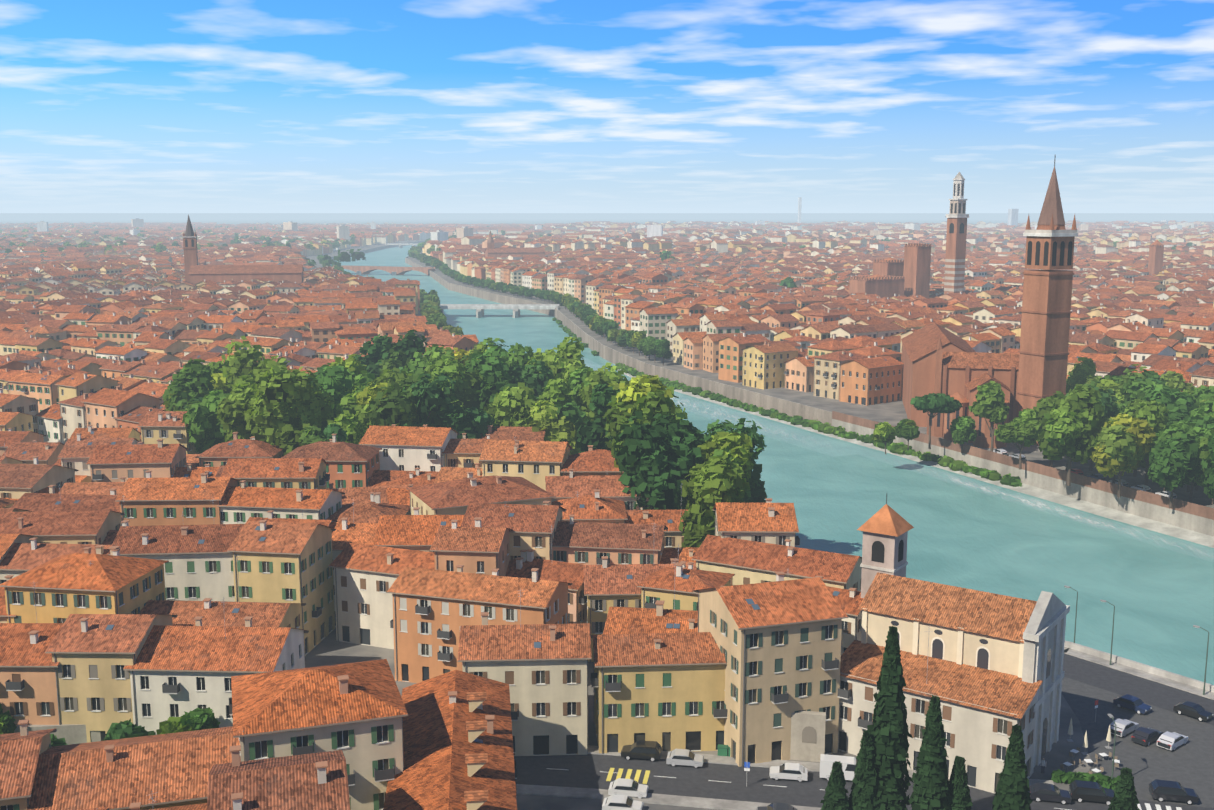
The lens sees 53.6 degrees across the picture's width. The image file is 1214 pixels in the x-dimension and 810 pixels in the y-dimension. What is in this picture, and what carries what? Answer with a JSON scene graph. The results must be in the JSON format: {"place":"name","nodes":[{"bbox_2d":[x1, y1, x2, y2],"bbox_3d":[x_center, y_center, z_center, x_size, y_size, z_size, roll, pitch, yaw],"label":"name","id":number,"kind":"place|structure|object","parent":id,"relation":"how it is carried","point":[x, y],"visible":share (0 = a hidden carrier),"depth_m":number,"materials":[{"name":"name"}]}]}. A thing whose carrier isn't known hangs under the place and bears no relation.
{"place":"outdoors","nodes":[
{"label":"outdoors","id":0,"kind":"place"},
{"bbox_2d":[0,213,1213,809],"bbox_3d":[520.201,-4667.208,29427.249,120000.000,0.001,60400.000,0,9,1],"label":"ground","id":1,"kind":"structure","parent":0,"point":[328,649],"depth_m":961.59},
{"bbox_2d":[330,244,558,317],"bbox_3d":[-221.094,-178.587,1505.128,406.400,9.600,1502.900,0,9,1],"label":"bridges","id":2,"kind":"structure","parent":1,"relation":"on","point":[395,271],"depth_m":776.89,"materials":[{"name":"stone"}]},
{"bbox_2d":[14,155,1163,769],"bbox_3d":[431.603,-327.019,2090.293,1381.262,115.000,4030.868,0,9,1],"label":"landmarks","id":3,"kind":"object","parent":1,"relation":"on","point":[1044,337],"visible":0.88,"depth_m":315.01,"materials":[{"name":"stone"}]},
{"bbox_2d":[4,385,1208,809],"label":"street furniture","id":4,"kind":"object","parent":1,"relation":"on","point":[722,751],"visible":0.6,"depth_m":137.13,"materials":[{"name":"grey metal"}]},
{"bbox_2d":[0,223,1213,809],"bbox_3d":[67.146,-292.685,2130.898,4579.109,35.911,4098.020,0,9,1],"label":"tree","id":5,"kind":"object","parent":1,"relation":"on","point":[666,455],"depth_m":256.37,"materials":[{"name":"green plant"}]},
{"bbox_2d":[0,219,1213,809],"bbox_3d":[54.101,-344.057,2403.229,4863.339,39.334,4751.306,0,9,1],"label":"building walls","id":6,"kind":"structure","parent":1,"relation":"on","point":[968,727],"depth_m":174.83,"materials":[{"name":"beige paint"}]},
{"bbox_2d":[0,220,1213,809],"bbox_3d":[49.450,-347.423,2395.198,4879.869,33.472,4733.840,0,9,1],"label":"city roofs","id":7,"kind":"structure","parent":6,"relation":"on","point":[440,752],"depth_m":179.35,"materials":[{"name":"tile"}]},
{"bbox_2d":[0,266,1213,809],"bbox_3d":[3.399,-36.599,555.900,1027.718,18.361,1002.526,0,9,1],"label":"windows","id":8,"kind":"structure","parent":6,"relation":"in","point":[692,740],"depth_m":147.82,"materials":[{"name":"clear glass"}]},
{"bbox_2d":[0,218,1213,809],"bbox_3d":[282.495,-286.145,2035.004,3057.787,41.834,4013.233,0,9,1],"label":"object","id":9,"kind":"structure","parent":1,"relation":"on","point":[16,684],"depth_m":161.13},
{"bbox_2d":[331,241,1213,547],"bbox_3d":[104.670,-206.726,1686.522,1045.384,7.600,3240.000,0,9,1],"label":"embankment walls","id":10,"kind":"structure","parent":1,"relation":"on","point":[1179,519],"depth_m":301.81,"materials":[{"name":"stone"}]},
{"bbox_2d":[516,641,1213,809],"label":"pavements","id":11,"kind":"structure","parent":1,"relation":"on","point":[1165,677],"depth_m":135.15,"materials":[{"name":"grey concrete"}]},
{"bbox_2d":[993,449,1006,454],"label":"car","id":12,"kind":"object","parent":1,"relation":"on","point":[1002,451],"visible":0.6,"depth_m":305.92,"materials":[{"name":"paint"}]},
{"bbox_2d":[1009,453,1025,459],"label":"car","id":13,"kind":"object","parent":1,"relation":"on","point":[1023,457],"visible":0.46,"depth_m":300.15,"materials":[{"name":"paint"}]},
{"bbox_2d":[1071,468,1082,474],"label":"car","id":14,"kind":"object","parent":1,"relation":"on","point":[1077,471],"visible":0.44,"depth_m":282.37,"materials":[{"name":"paint"}]},
{"bbox_2d":[1087,474,1105,480],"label":"car","id":15,"kind":"object","parent":1,"relation":"on","point":[1099,476],"visible":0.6,"depth_m":276.91,"materials":[{"name":"paint"}]},
{"bbox_2d":[1109,479,1128,485],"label":"car","id":16,"kind":"object","parent":1,"relation":"on","point":[1124,483],"visible":0.65,"depth_m":271.15,"materials":[{"name":"paint"}]},
{"bbox_2d":[1131,485,1150,491],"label":"car","id":17,"kind":"object","parent":1,"relation":"on","point":[1146,488],"visible":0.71,"depth_m":265.56,"materials":[{"name":"paint"}]},
{"bbox_2d":[1155,491,1176,497],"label":"car","id":18,"kind":"object","parent":1,"relation":"on","point":[1165,493],"visible":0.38,"depth_m":260.00,"materials":[{"name":"paint"}]},
{"bbox_2d":[0,0,1213,212],"label":"sky","id":19,"kind":"structure","parent":0,"point":[107,106],"materials":[{"name":"blue"}]},
{"bbox_2d":[330,245,1213,684],"bbox_3d":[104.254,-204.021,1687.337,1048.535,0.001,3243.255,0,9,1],"label":"river water","id":20,"kind":"structure","parent":0,"point":[1154,591],"depth_m":250.10,"materials":[{"name":"teal liquid"}]},
{"bbox_2d":[587,364,1212,556],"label":"river foam","id":21,"kind":"object","parent":20,"relation":"on","point":[1040,503],"visible":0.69,"depth_m":282.44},
{"bbox_2d":[514,653,1213,809],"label":"road asphalt","id":22,"kind":"structure","parent":0,"point":[1086,684],"depth_m":134.47,"materials":[{"name":"grey asphalt"}]},
{"bbox_2d":[602,794,642,809],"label":"street car","id":23,"kind":"object","parent":22,"relation":"on","point":[617,802],"visible":1,"depth_m":123.66,"materials":[{"name":"paint"}]},
{"bbox_2d":[608,778,648,798],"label":"street car","id":24,"kind":"object","parent":22,"relation":"on","point":[627,787],"visible":0.85,"depth_m":127.14,"materials":[{"name":"paint"}]},
{"bbox_2d":[621,740,661,761],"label":"street car","id":25,"kind":"object","parent":22,"relation":"on","point":[652,750],"visible":1,"depth_m":135.73,"materials":[{"name":"paint"}]},
{"bbox_2d":[666,749,703,767],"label":"street car","id":26,"kind":"object","parent":22,"relation":"on","point":[686,757],"visible":1,"depth_m":134.22,"materials":[{"name":"paint"}]},
{"bbox_2d":[757,803,796,809],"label":"street car","id":27,"kind":"object","parent":22,"relation":"on","point":[779,806],"visible":1,"depth_m":122.78,"materials":[{"name":"paint"}]},
{"bbox_2d":[769,763,807,781],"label":"street car","id":28,"kind":"object","parent":22,"relation":"on","point":[798,772],"visible":1,"depth_m":130.91,"materials":[{"name":"paint"}]},
{"bbox_2d":[819,754,857,780],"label":"van","id":29,"kind":"object","parent":22,"relation":"on","point":[827,761],"visible":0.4,"depth_m":130.89,"materials":[{"name":"paint"}]},
{"bbox_2d":[547,768,1181,809],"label":"road markings","id":30,"kind":"object","parent":22,"relation":"on","point":[647,773],"visible":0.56,"depth_m":131.82,"materials":[{"name":"white paint"}]},
{"bbox_2d":[1028,783,1071,804],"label":"car","id":31,"kind":"object","parent":22,"relation":"on","point":[1039,792],"visible":0.94,"depth_m":126.15,"materials":[{"name":"paint"}]},
{"bbox_2d":[1069,780,1114,804],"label":"car","id":32,"kind":"object","parent":22,"relation":"on","point":[1079,790],"visible":0.96,"depth_m":126.05,"materials":[{"name":"paint"}]},
{"bbox_2d":[1108,718,1138,737],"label":"car","id":33,"kind":"object","parent":22,"relation":"on","point":[1124,727],"visible":0.88,"depth_m":142.36,"materials":[{"name":"paint"}]},
{"bbox_2d":[1113,694,1151,714],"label":"car","id":34,"kind":"object","parent":22,"relation":"on","point":[1134,703],"visible":1,"depth_m":149.31,"materials":[{"name":"paint"}]},
{"bbox_2d":[1131,727,1162,745],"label":"car","id":35,"kind":"object","parent":22,"relation":"on","point":[1144,736],"visible":0.94,"depth_m":140.01,"materials":[{"name":"paint"}]},
{"bbox_2d":[1157,731,1187,750],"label":"car","id":36,"kind":"object","parent":22,"relation":"on","point":[1172,741],"visible":1,"depth_m":138.78,"materials":[{"name":"paint"}]},
{"bbox_2d":[1149,779,1198,804],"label":"car","id":37,"kind":"object","parent":22,"relation":"on","point":[1160,790],"visible":1,"depth_m":126.17,"materials":[{"name":"paint"}]},
{"bbox_2d":[1173,701,1212,721],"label":"car","id":38,"kind":"object","parent":22,"relation":"on","point":[1195,710],"visible":0.96,"depth_m":147.26,"materials":[{"name":"paint"}]}
]}

